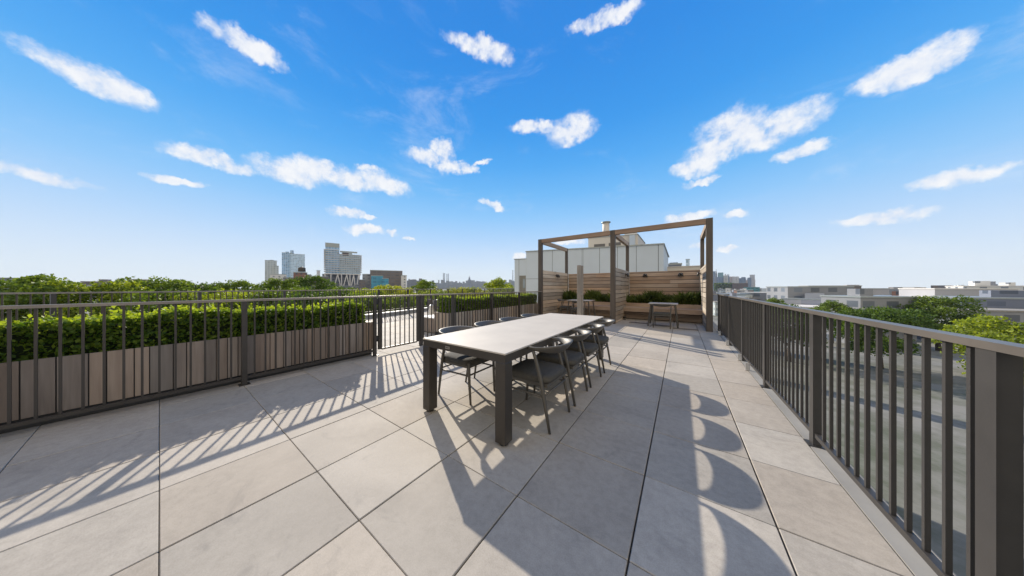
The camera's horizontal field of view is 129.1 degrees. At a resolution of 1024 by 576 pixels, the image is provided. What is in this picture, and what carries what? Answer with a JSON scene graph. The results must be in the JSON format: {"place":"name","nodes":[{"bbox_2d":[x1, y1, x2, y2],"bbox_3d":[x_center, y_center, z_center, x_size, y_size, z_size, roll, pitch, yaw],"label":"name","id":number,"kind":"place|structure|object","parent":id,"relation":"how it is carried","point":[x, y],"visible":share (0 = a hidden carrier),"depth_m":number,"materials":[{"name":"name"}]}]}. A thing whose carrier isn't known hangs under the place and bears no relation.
{"place":"outdoors","nodes":[
{"label":"outdoors","id":0,"kind":"place"},
{"bbox_2d":[80,279,110,302],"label":"building","id":1,"kind":"structure","parent":0,"point":[88,282],"depth_m":260.04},
{"bbox_2d":[265,260,276,280],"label":"stone building","id":2,"kind":"structure","parent":0,"point":[270,265],"depth_m":428.74,"materials":[{"name":"stone"}]},
{"bbox_2d":[270,274,286,287],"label":"building","id":3,"kind":"structure","parent":0,"point":[278,276],"depth_m":300.06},
{"bbox_2d":[290,251,304,276],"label":"glass tower","id":4,"kind":"structure","parent":0,"point":[297,261],"depth_m":526.62,"materials":[{"name":"glass"}]},
{"bbox_2d":[293,272,306,282],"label":"brick building","id":5,"kind":"structure","parent":0,"point":[298,274],"depth_m":269.51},
{"bbox_2d":[324,242,361,287],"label":"hotel tower","id":6,"kind":"structure","parent":0,"point":[344,268],"depth_m":330.38,"materials":[{"name":"grey glass"}]},
{"bbox_2d":[359,279,364,290],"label":"brown building","id":7,"kind":"structure","parent":0,"point":[361,284],"depth_m":284.67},
{"bbox_2d":[371,275,382,288],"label":"glass building","id":8,"kind":"structure","parent":0,"point":[376,280],"depth_m":261.62,"materials":[{"name":"glass"}]},
{"bbox_2d":[424,315,434,333],"bbox_3d":[-2.076,1.032,7.032,0.760,0.430,0.860,0,0,35],"label":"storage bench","id":9,"kind":"object","parent":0,"point":[429,324],"visible":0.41,"depth_m":6.70,"materials":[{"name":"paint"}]},
{"bbox_2d":[0,302,913,575],"bbox_3d":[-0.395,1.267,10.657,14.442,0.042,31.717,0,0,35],"label":"terrace paving","id":10,"kind":"structure","parent":0,"point":[364,466],"depth_m":1.57,"materials":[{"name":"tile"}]},
{"bbox_2d":[0,320,372,433],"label":"wooden planter","id":11,"kind":"object","parent":10,"relation":"on","point":[22,390],"visible":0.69,"depth_m":2.64,"materials":[{"name":"wood"},{"name":"soil"},{"name":"dark metal"}]},
{"bbox_2d":[0,299,366,362],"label":"clipped hedge","id":12,"kind":"object","parent":11,"relation":"on","point":[23,341],"visible":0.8,"depth_m":2.73,"materials":[{"name":"green plant"}]},
{"bbox_2d":[0,296,377,429],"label":"metal railing","id":13,"kind":"object","parent":10,"relation":"on","point":[244,377],"visible":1,"depth_m":2.62,"materials":[{"name":"brown metal"}]},
{"bbox_2d":[377,294,419,349],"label":"metal gate","id":14,"kind":"structure","parent":13,"relation":"attached to","point":[379,335],"depth_m":4.79,"materials":[{"name":"brown metal"}]},
{"bbox_2d":[365,309,428,318],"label":"terrace kerb","id":15,"kind":"structure","parent":10,"relation":"on","point":[388,314],"depth_m":10.81,"materials":[{"name":"concrete"}]},
{"bbox_2d":[365,307,426,315],"bbox_3d":[-4.505,1.096,13.154,0.330,0.028,36.675,0,0,21],"label":"kerb coping","id":16,"kind":"object","parent":15,"relation":"on","point":[394,311],"visible":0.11,"depth_m":10.93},
{"bbox_2d":[0,288,514,320],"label":"metal railing","id":17,"kind":"object","parent":16,"relation":"on","point":[53,297],"visible":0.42,"depth_m":6.01,"materials":[{"name":"brown metal"}]},
{"bbox_2d":[428,305,434,314],"bbox_3d":[-2.965,0.942,8.998,0.260,0.610,0.256,0,0,35],"label":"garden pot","id":18,"kind":"object","parent":10,"relation":"on","point":[429,311],"visible":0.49,"depth_m":8.91,"materials":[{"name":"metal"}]},
{"bbox_2d":[438,326,494,404],"bbox_3d":[-0.567,0.875,2.921,0.601,0.748,0.524,0,0,34],"label":"dining chair","id":19,"kind":"object","parent":10,"relation":"on","point":[460,360],"visible":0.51,"depth_m":2.77,"materials":[{"name":"metal"}]},
{"bbox_2d":[418,291,542,345],"bbox_3d":[-0.392,0.700,7.515,0.100,1.095,5.610,0,0,35],"label":"metal railing","id":20,"kind":"object","parent":10,"relation":"on","point":[453,309],"visible":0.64,"depth_m":6.55,"materials":[{"name":"brown metal"}]},
{"bbox_2d":[434,303,538,334],"bbox_3d":[-0.474,0.945,8.143,0.550,0.596,4.692,0,0,35],"label":"wooden planter","id":21,"kind":"object","parent":10,"relation":"on","point":[478,315],"visible":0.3,"depth_m":6.89,"materials":[{"name":"wood"},{"name":"soil"},{"name":"dark metal"}]},
{"bbox_2d":[437,291,536,312],"bbox_3d":[-0.478,0.432,8.148,0.547,0.583,4.598,0,0,35],"label":"clipped hedge","id":22,"kind":"object","parent":21,"relation":"on","point":[477,302],"visible":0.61,"depth_m":7.09,"materials":[{"name":"green plant"}]},
{"bbox_2d":[474,321,521,377],"bbox_3d":[-0.224,0.875,3.417,0.601,0.748,0.524,0,0,37],"label":"dining chair","id":23,"kind":"object","parent":10,"relation":"on","point":[481,323],"visible":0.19,"depth_m":3.56,"materials":[{"name":"metal"}]},
{"bbox_2d":[423,313,603,445],"bbox_3d":[0.352,0.879,3.369,1.033,0.735,2.919,0,0,35],"label":"dining table","id":24,"kind":"object","parent":10,"relation":"on","point":[502,345],"visible":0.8,"depth_m":2.42,"materials":[{"name":"metal"}]},
{"bbox_2d":[499,317,539,359],"bbox_3d":[0.099,0.875,3.883,0.601,0.748,0.524,0,0,34],"label":"dining chair","id":25,"kind":"object","parent":10,"relation":"on","point":[504,319],"visible":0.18,"depth_m":4.06,"materials":[{"name":"metal"}]},
{"bbox_2d":[521,314,546,346],"bbox_3d":[0.464,0.875,4.410,0.601,0.748,0.524,0,0,35],"label":"dining chair","id":26,"kind":"object","parent":10,"relation":"on","point":[526,315],"visible":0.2,"depth_m":4.60,"materials":[{"name":"metal"}]},
{"bbox_2d":[512,337,572,434],"bbox_3d":[0.282,0.875,2.371,0.601,0.748,0.524,0,0,35],"label":"dining chair","id":27,"kind":"object","parent":10,"relation":"on","point":[541,374],"visible":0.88,"depth_m":2.24,"materials":[{"name":"metal"}]},
{"bbox_2d":[543,270,566,313],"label":"privacy wall","id":28,"kind":"structure","parent":10,"relation":"on","point":[554,286],"depth_m":10.79,"materials":[{"name":"brown wood"}]},
{"bbox_2d":[533,329,591,406],"bbox_3d":[0.613,0.875,2.849,0.601,0.748,0.524,0,0,33],"label":"dining chair","id":29,"kind":"object","parent":10,"relation":"on","point":[572,360],"visible":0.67,"depth_m":2.71,"materials":[{"name":"metal"}]},
{"bbox_2d":[557,299,571,313],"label":"dining chair","id":30,"kind":"object","parent":10,"relation":"on","point":[562,308],"visible":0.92,"depth_m":9.98,"materials":[{"name":"metal"}]},
{"bbox_2d":[571,301,586,314],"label":"dining chair","id":31,"kind":"object","parent":10,"relation":"on","point":[575,309],"visible":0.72,"depth_m":9.21,"materials":[{"name":"metal"}]},
{"bbox_2d":[577,265,582,314],"bbox_3d":[2.114,0.284,7.549,0.180,1.925,0.340,0,0,35],"label":"wooden post","id":32,"kind":"object","parent":10,"relation":"on","point":[579,289],"visible":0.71,"depth_m":7.44,"materials":[{"name":"grey wood"}]},
{"bbox_2d":[558,323,604,387],"bbox_3d":[0.948,0.875,3.333,0.601,0.748,0.524,0,0,36],"label":"dining chair","id":33,"kind":"object","parent":10,"relation":"on","point":[588,349],"visible":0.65,"depth_m":3.17,"materials":[{"name":"metal"}]},
{"bbox_2d":[567,299,595,315],"bbox_3d":[2.796,0.881,9.887,0.999,0.737,0.749,0,0,35],"label":"table","id":34,"kind":"object","parent":10,"relation":"on","point":[571,300],"visible":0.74,"depth_m":9.85,"materials":[{"name":"metal"}]},
{"bbox_2d":[558,304,609,316],"bbox_3d":[3.341,1.000,10.635,2.665,0.455,0.570,0,0,35],"label":"wooden bench","id":35,"kind":"object","parent":10,"relation":"on","point":[602,310],"visible":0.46,"depth_m":10.38,"materials":[{"name":"wood"}]},
{"bbox_2d":[563,301,609,304],"bbox_3d":[3.708,0.787,11.165,2.665,0.320,0.700,0,0,35],"label":"wooden planter","id":36,"kind":"object","parent":10,"relation":"on","point":[595,303],"visible":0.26,"depth_m":10.79,"materials":[{"name":"wood"}]},
{"bbox_2d":[562,289,630,301],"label":"ornamental grass","id":37,"kind":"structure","parent":36,"relation":"in","point":[596,296],"depth_m":10.94,"materials":[{"name":"plant"}]},
{"bbox_2d":[568,273,609,312],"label":"privacy wall","id":38,"kind":"structure","parent":10,"relation":"on","point":[596,281],"depth_m":11.55,"materials":[{"name":"brown wood"}]},
{"bbox_2d":[514,221,668,301],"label":"panelled building","id":39,"kind":"structure","parent":10,"relation":"on","point":[593,256],"depth_m":19.23,"materials":[{"name":"white metal"}]},
{"bbox_2d":[519,276,525,293],"bbox_3d":[0.905,0.122,20.795,0.577,2.250,0.024,0,0,21],"label":"door","id":40,"kind":"structure","parent":39,"relation":"in","point":[521,289],"depth_m":20.79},
{"bbox_2d":[583,319,614,372],"bbox_3d":[1.296,0.875,3.836,0.601,0.748,0.524,0,0,33],"label":"dining chair","id":41,"kind":"object","parent":10,"relation":"on","point":[601,341],"visible":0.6,"depth_m":3.66,"materials":[{"name":"metal"}]},
{"bbox_2d":[616,268,628,322],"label":"privacy wall","id":42,"kind":"structure","parent":10,"relation":"on","point":[622,284],"depth_m":9.25,"materials":[{"name":"brown wood"}]},
{"bbox_2d":[538,217,712,331],"bbox_3d":[4.160,-0.353,9.565,5.530,3.200,2.895,0,0,35],"label":"pergola","id":43,"kind":"object","parent":10,"relation":"on","point":[707,231],"visible":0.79,"depth_m":8.29,"materials":[{"name":"brown wood"}]},
{"bbox_2d":[652,304,671,328],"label":"dining chair","id":44,"kind":"object","parent":10,"relation":"on","point":[660,314],"visible":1,"depth_m":7.46,"materials":[{"name":"metal"}]},
{"bbox_2d":[623,306,702,322],"bbox_3d":[5.547,1.000,9.107,2.453,0.455,0.570,0,0,35],"label":"wooden bench","id":45,"kind":"object","parent":10,"relation":"on","point":[691,315],"visible":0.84,"depth_m":8.90,"materials":[{"name":"wood"}]},
{"bbox_2d":[647,302,678,327],"bbox_3d":[4.919,0.881,7.930,0.849,0.737,0.749,0,0,35],"label":"table","id":46,"kind":"object","parent":10,"relation":"on","point":[650,313],"visible":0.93,"depth_m":7.84,"materials":[{"name":"metal"}]},
{"bbox_2d":[626,303,700,308],"bbox_3d":[5.915,0.787,9.637,2.453,0.320,0.700,0,0,35],"label":"wooden planter","id":47,"kind":"object","parent":10,"relation":"on","point":[686,306],"visible":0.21,"depth_m":9.14,"materials":[{"name":"wood"}]},
{"bbox_2d":[626,289,702,304],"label":"ornamental grass","id":48,"kind":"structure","parent":47,"relation":"in","point":[688,298],"depth_m":9.30,"materials":[{"name":"plant"}]},
{"bbox_2d":[629,270,699,318],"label":"privacy wall","id":49,"kind":"structure","parent":10,"relation":"on","point":[670,282],"depth_m":9.88,"materials":[{"name":"brown wood"}]},
{"bbox_2d":[667,265,699,270],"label":"parapet wall","id":50,"kind":"structure","parent":10,"relation":"on","point":[678,268],"depth_m":19.65,"materials":[{"name":"concrete"}]},
{"bbox_2d":[700,264,705,328],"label":"privacy wall","id":51,"kind":"structure","parent":10,"relation":"on","point":[703,287],"depth_m":7.81,"materials":[{"name":"brown wood"}]},
{"bbox_2d":[713,321,956,575],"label":"terrace edge strip","id":52,"kind":"object","parent":10,"relation":"on","point":[912,560],"depth_m":1.42,"materials":[{"name":"concrete"}]},
{"bbox_2d":[716,294,1023,575],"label":"metal railing","id":53,"kind":"object","parent":52,"relation":"on","point":[994,457],"visible":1,"depth_m":1.07,"materials":[{"name":"metal"}]},
{"bbox_2d":[0,0,1023,287],"label":"sky","id":54,"kind":"structure","parent":0,"point":[866,143],"materials":[{"name":"blue"}]},
{"bbox_2d":[85,288,965,575],"bbox_3d":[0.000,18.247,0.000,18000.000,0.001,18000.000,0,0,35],"label":"ground","id":55,"kind":"structure","parent":0,"point":[959,472],"depth_m":31.07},
{"bbox_2d":[0,273,105,323],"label":"broadleaf tree","id":56,"kind":"object","parent":55,"relation":"on","point":[28,283],"visible":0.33,"depth_m":24.25,"materials":[{"name":"green plant"}]},
{"bbox_2d":[18,277,150,321],"bbox_3d":[-46.203,8.597,28.511,9.939,19.339,9.261,0,0,-45],"label":"broadleaf tree","id":57,"kind":"object","parent":55,"relation":"on","point":[122,286],"visible":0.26,"depth_m":26.45,"materials":[{"name":"green plant"}]},
{"bbox_2d":[101,276,199,313],"bbox_3d":[-46.779,8.374,31.858,8.544,19.788,8.108,0,0,38],"label":"broadleaf tree","id":58,"kind":"object","parent":55,"relation":"on","point":[174,284],"visible":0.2,"depth_m":31.20,"materials":[{"name":"green plant"}]},
{"bbox_2d":[97,287,207,316],"bbox_3d":[-33.572,9.122,23.427,8.505,18.288,9.128,0,0,6],"label":"broadleaf tree","id":59,"kind":"object","parent":55,"relation":"on","point":[153,298],"visible":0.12,"depth_m":22.35,"materials":[{"name":"green plant"}]},
{"bbox_2d":[176,282,231,296],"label":"broadleaf tree","id":60,"kind":"object","parent":55,"relation":"on","point":[206,286],"visible":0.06,"depth_m":33.86,"materials":[{"name":"green plant"}]},
{"bbox_2d":[168,288,254,309],"bbox_3d":[-30.703,9.152,26.106,7.786,18.228,8.204,0,0,-27],"label":"broadleaf tree","id":61,"kind":"object","parent":55,"relation":"on","point":[217,295],"visible":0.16,"depth_m":24.29,"materials":[{"name":"green plant"}]},
{"bbox_2d":[211,279,261,292],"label":"broadleaf tree","id":62,"kind":"object","parent":55,"relation":"on","point":[242,284],"visible":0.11,"depth_m":37.41,"materials":[{"name":"green plant"}]},
{"bbox_2d":[221,287,276,309],"bbox_3d":[-26.193,9.109,26.370,7.196,18.315,7.442,0,0,0],"label":"broadleaf tree","id":63,"kind":"object","parent":55,"relation":"on","point":[255,297],"visible":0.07,"depth_m":24.85,"materials":[{"name":"green plant"}]},
{"bbox_2d":[251,277,298,294],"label":"broadleaf tree","id":64,"kind":"object","parent":55,"relation":"on","point":[273,283],"visible":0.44,"depth_m":35.66,"materials":[{"name":"green plant"}]},
{"bbox_2d":[282,250,293,276],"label":"glass tower","id":65,"kind":"structure","parent":55,"relation":"on","point":[285,262],"depth_m":518.55,"materials":[{"name":"glass"}]},
{"bbox_2d":[261,286,318,306],"bbox_3d":[-23.660,9.064,26.730,7.983,18.404,6.926,0,0,0],"label":"broadleaf tree","id":66,"kind":"object","parent":55,"relation":"on","point":[279,296],"visible":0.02,"depth_m":25.80,"materials":[{"name":"green plant"}]},
{"bbox_2d":[278,291,334,307],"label":"broadleaf tree","id":67,"kind":"object","parent":55,"relation":"on","point":[298,302],"visible":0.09,"depth_m":19.26,"materials":[{"name":"green plant"}]},
{"bbox_2d":[289,275,337,292],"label":"broadleaf tree","id":68,"kind":"object","parent":55,"relation":"on","point":[318,284],"visible":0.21,"depth_m":47.28,"materials":[{"name":"green plant"}]},
{"bbox_2d":[287,286,352,297],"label":"broadleaf tree","id":69,"kind":"object","parent":55,"relation":"on","point":[343,292],"visible":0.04,"depth_m":27.33,"materials":[{"name":"green plant"}]},
{"bbox_2d":[325,285,355,291],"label":"broadleaf tree","id":70,"kind":"object","parent":55,"relation":"on","point":[330,288],"visible":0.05,"depth_m":43.40,"materials":[{"name":"green plant"}]},
{"bbox_2d":[328,286,368,293],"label":"broadleaf tree","id":71,"kind":"object","parent":55,"relation":"on","point":[357,291],"depth_m":33.06,"materials":[{"name":"green plant"}]},
{"bbox_2d":[317,291,387,312],"bbox_3d":[-14.040,9.294,22.249,6.942,17.945,6.588,0,0,21],"label":"broadleaf tree","id":72,"kind":"object","parent":55,"relation":"on","point":[352,294],"visible":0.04,"depth_m":21.52,"materials":[{"name":"green plant"}]},
{"bbox_2d":[362,274,369,291],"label":"brown building","id":73,"kind":"structure","parent":55,"relation":"on","point":[366,277],"depth_m":294.42,"materials":[{"name":"concrete"}]},
{"bbox_2d":[350,288,390,313],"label":"broadleaf tree","id":74,"kind":"object","parent":55,"relation":"on","point":[382,292],"visible":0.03,"depth_m":26.08,"materials":[{"name":"green plant"}]},
{"bbox_2d":[382,278,388,286],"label":"glass building","id":75,"kind":"structure","parent":55,"relation":"on","point":[385,281],"depth_m":262.05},
{"bbox_2d":[370,270,401,287],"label":"brown building","id":76,"kind":"structure","parent":55,"relation":"on","point":[393,276],"depth_m":302.12,"materials":[{"name":"brick"}]},
{"bbox_2d":[370,284,405,294],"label":"broadleaf tree","id":77,"kind":"object","parent":55,"relation":"on","point":[386,287],"visible":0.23,"depth_m":48.75,"materials":[{"name":"green plant"}]},
{"bbox_2d":[355,293,426,313],"bbox_3d":[-9.858,9.337,21.995,7.809,17.857,7.276,0,0,11],"label":"broadleaf tree","id":78,"kind":"object","parent":55,"relation":"on","point":[397,304],"visible":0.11,"depth_m":20.83,"materials":[{"name":"green plant"}]},
{"bbox_2d":[392,287,412,298],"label":"broadleaf tree","id":79,"kind":"object","parent":55,"relation":"on","point":[402,292],"visible":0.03,"depth_m":37.37,"materials":[{"name":"green plant"}]},
{"bbox_2d":[401,275,406,288],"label":"building","id":80,"kind":"structure","parent":55,"relation":"on","point":[403,281],"depth_m":301.99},
{"bbox_2d":[404,288,440,305],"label":"broadleaf tree","id":81,"kind":"object","parent":55,"relation":"on","point":[426,292],"visible":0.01,"depth_m":26.42,"materials":[{"name":"green plant"}]},
{"bbox_2d":[411,279,436,293],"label":"broadleaf tree","id":82,"kind":"object","parent":55,"relation":"on","point":[422,285],"visible":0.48,"depth_m":61.15,"materials":[{"name":"green plant"}]},
{"bbox_2d":[415,291,463,306],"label":"broadleaf tree","id":83,"kind":"object","parent":55,"relation":"on","point":[432,298],"visible":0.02,"depth_m":23.17,"materials":[{"name":"green plant"}]},
{"bbox_2d":[429,286,469,296],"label":"broadleaf tree","id":84,"kind":"object","parent":55,"relation":"on","point":[457,290],"visible":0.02,"depth_m":33.06,"materials":[{"name":"green plant"}]},
{"bbox_2d":[482,277,513,289],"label":"broadleaf tree","id":85,"kind":"object","parent":55,"relation":"on","point":[495,283],"visible":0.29,"depth_m":51.09,"materials":[{"name":"green plant"}]},
{"bbox_2d":[486,285,513,294],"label":"broadleaf tree","id":86,"kind":"object","parent":55,"relation":"on","point":[491,290],"depth_m":32.90,"materials":[{"name":"green plant"}]},
{"bbox_2d":[713,301,717,315],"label":"building","id":87,"kind":"structure","parent":55,"relation":"on","point":[715,308],"depth_m":156.59,"materials":[{"name":"stone"}]},
{"bbox_2d":[713,291,728,300],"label":"building","id":88,"kind":"structure","parent":55,"relation":"on","point":[715,296],"depth_m":168.64,"materials":[{"name":"stone"}]},
{"bbox_2d":[714,283,731,291],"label":"distant wood","id":89,"kind":"object","parent":55,"relation":"on","point":[717,286],"visible":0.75,"depth_m":962.65,"materials":[{"name":"green plant"}]},
{"bbox_2d":[716,293,751,298],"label":"building","id":90,"kind":"structure","parent":55,"relation":"on","point":[744,295],"depth_m":164.04,"materials":[{"name":"stone"}]},
{"bbox_2d":[765,297,787,312],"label":"broadleaf tree","id":91,"kind":"object","parent":55,"relation":"on","point":[773,300],"visible":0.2,"depth_m":108.98,"materials":[{"name":"green plant"}]},
{"bbox_2d":[781,293,823,304],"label":"building","id":92,"kind":"structure","parent":55,"relation":"on","point":[812,299],"depth_m":112.86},
{"bbox_2d":[774,303,835,361],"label":"broadleaf tree","id":93,"kind":"object","parent":55,"relation":"on","point":[827,323],"visible":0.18,"depth_m":59.22,"materials":[{"name":"green plant"}]},
{"bbox_2d":[766,286,853,302],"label":"building","id":94,"kind":"structure","parent":55,"relation":"on","point":[778,292],"depth_m":119.96,"materials":[{"name":"concrete"}]},
{"bbox_2d":[808,299,853,323],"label":"broadleaf tree","id":95,"kind":"object","parent":55,"relation":"on","point":[828,305],"visible":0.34,"depth_m":79.07,"materials":[{"name":"green plant"}]},
{"bbox_2d":[832,305,938,368],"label":"broadleaf tree","id":96,"kind":"object","parent":55,"relation":"on","point":[889,314],"visible":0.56,"depth_m":52.39,"materials":[{"name":"green plant"}]},
{"bbox_2d":[877,291,898,295],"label":"building","id":97,"kind":"structure","parent":55,"relation":"on","point":[895,293],"depth_m":128.80,"materials":[{"name":"concrete"}]},
{"bbox_2d":[931,285,952,287],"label":"building","id":98,"kind":"structure","parent":55,"relation":"on","point":[937,286],"depth_m":142.19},
{"bbox_2d":[897,295,991,350],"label":"broadleaf tree","id":99,"kind":"object","parent":55,"relation":"on","point":[936,305],"visible":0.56,"depth_m":68.31,"materials":[{"name":"green plant"}]},
{"bbox_2d":[898,288,1019,297],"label":"building","id":100,"kind":"structure","parent":55,"relation":"on","point":[921,292],"depth_m":103.78,"materials":[{"name":"concrete"}]},
{"bbox_2d":[917,307,1023,344],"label":"building","id":101,"kind":"structure","parent":55,"relation":"on","point":[1016,315],"depth_m":73.50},
{"bbox_2d":[931,313,1023,374],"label":"broadleaf tree","id":102,"kind":"object","parent":55,"relation":"on","point":[974,327],"visible":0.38,"depth_m":49.94,"materials":[{"name":"green plant"}]},
{"bbox_2d":[945,281,1023,290],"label":"building","id":103,"kind":"structure","parent":55,"relation":"on","point":[979,284],"depth_m":120.17,"materials":[{"name":"concrete"}]},
{"bbox_2d":[668,262,681,266],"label":"rooftop building","id":104,"kind":"structure","parent":0,"point":[674,264],"depth_m":89.76,"materials":[{"name":"concrete"}]},
{"bbox_2d":[732,283,747,289],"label":"dark building","id":105,"kind":"structure","parent":0,"point":[737,286],"depth_m":900.67,"materials":[{"name":"concrete"}]},
{"bbox_2d":[744,287,759,291],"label":"teal building","id":106,"kind":"structure","parent":0,"point":[756,289],"depth_m":516.92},
{"bbox_2d":[750,275,754,286],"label":"skyline building","id":107,"kind":"structure","parent":0,"point":[752,277],"depth_m":1798.37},
{"bbox_2d":[739,292,766,300],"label":"building","id":108,"kind":"structure","parent":0,"point":[761,296],"depth_m":165.76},
{"bbox_2d":[783,305,818,328],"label":"building","id":109,"kind":"structure","parent":0,"point":[807,306],"depth_m":100.77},
{"bbox_2d":[843,285,889,294],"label":"building","id":110,"kind":"structure","parent":0,"point":[880,291],"depth_m":153.27,"materials":[{"name":"concrete"}]},
{"bbox_2d":[820,289,917,347],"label":"building","id":111,"kind":"structure","parent":0,"point":[858,298],"depth_m":75.43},
{"bbox_2d":[931,290,1023,308],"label":"building","id":112,"kind":"structure","parent":0,"point":[1004,299],"depth_m":82.35,"materials":[{"name":"stone"}]},
{"bbox_2d":[999,282,1015,285],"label":"building","id":113,"kind":"structure","parent":0,"point":[1008,284],"depth_m":163.01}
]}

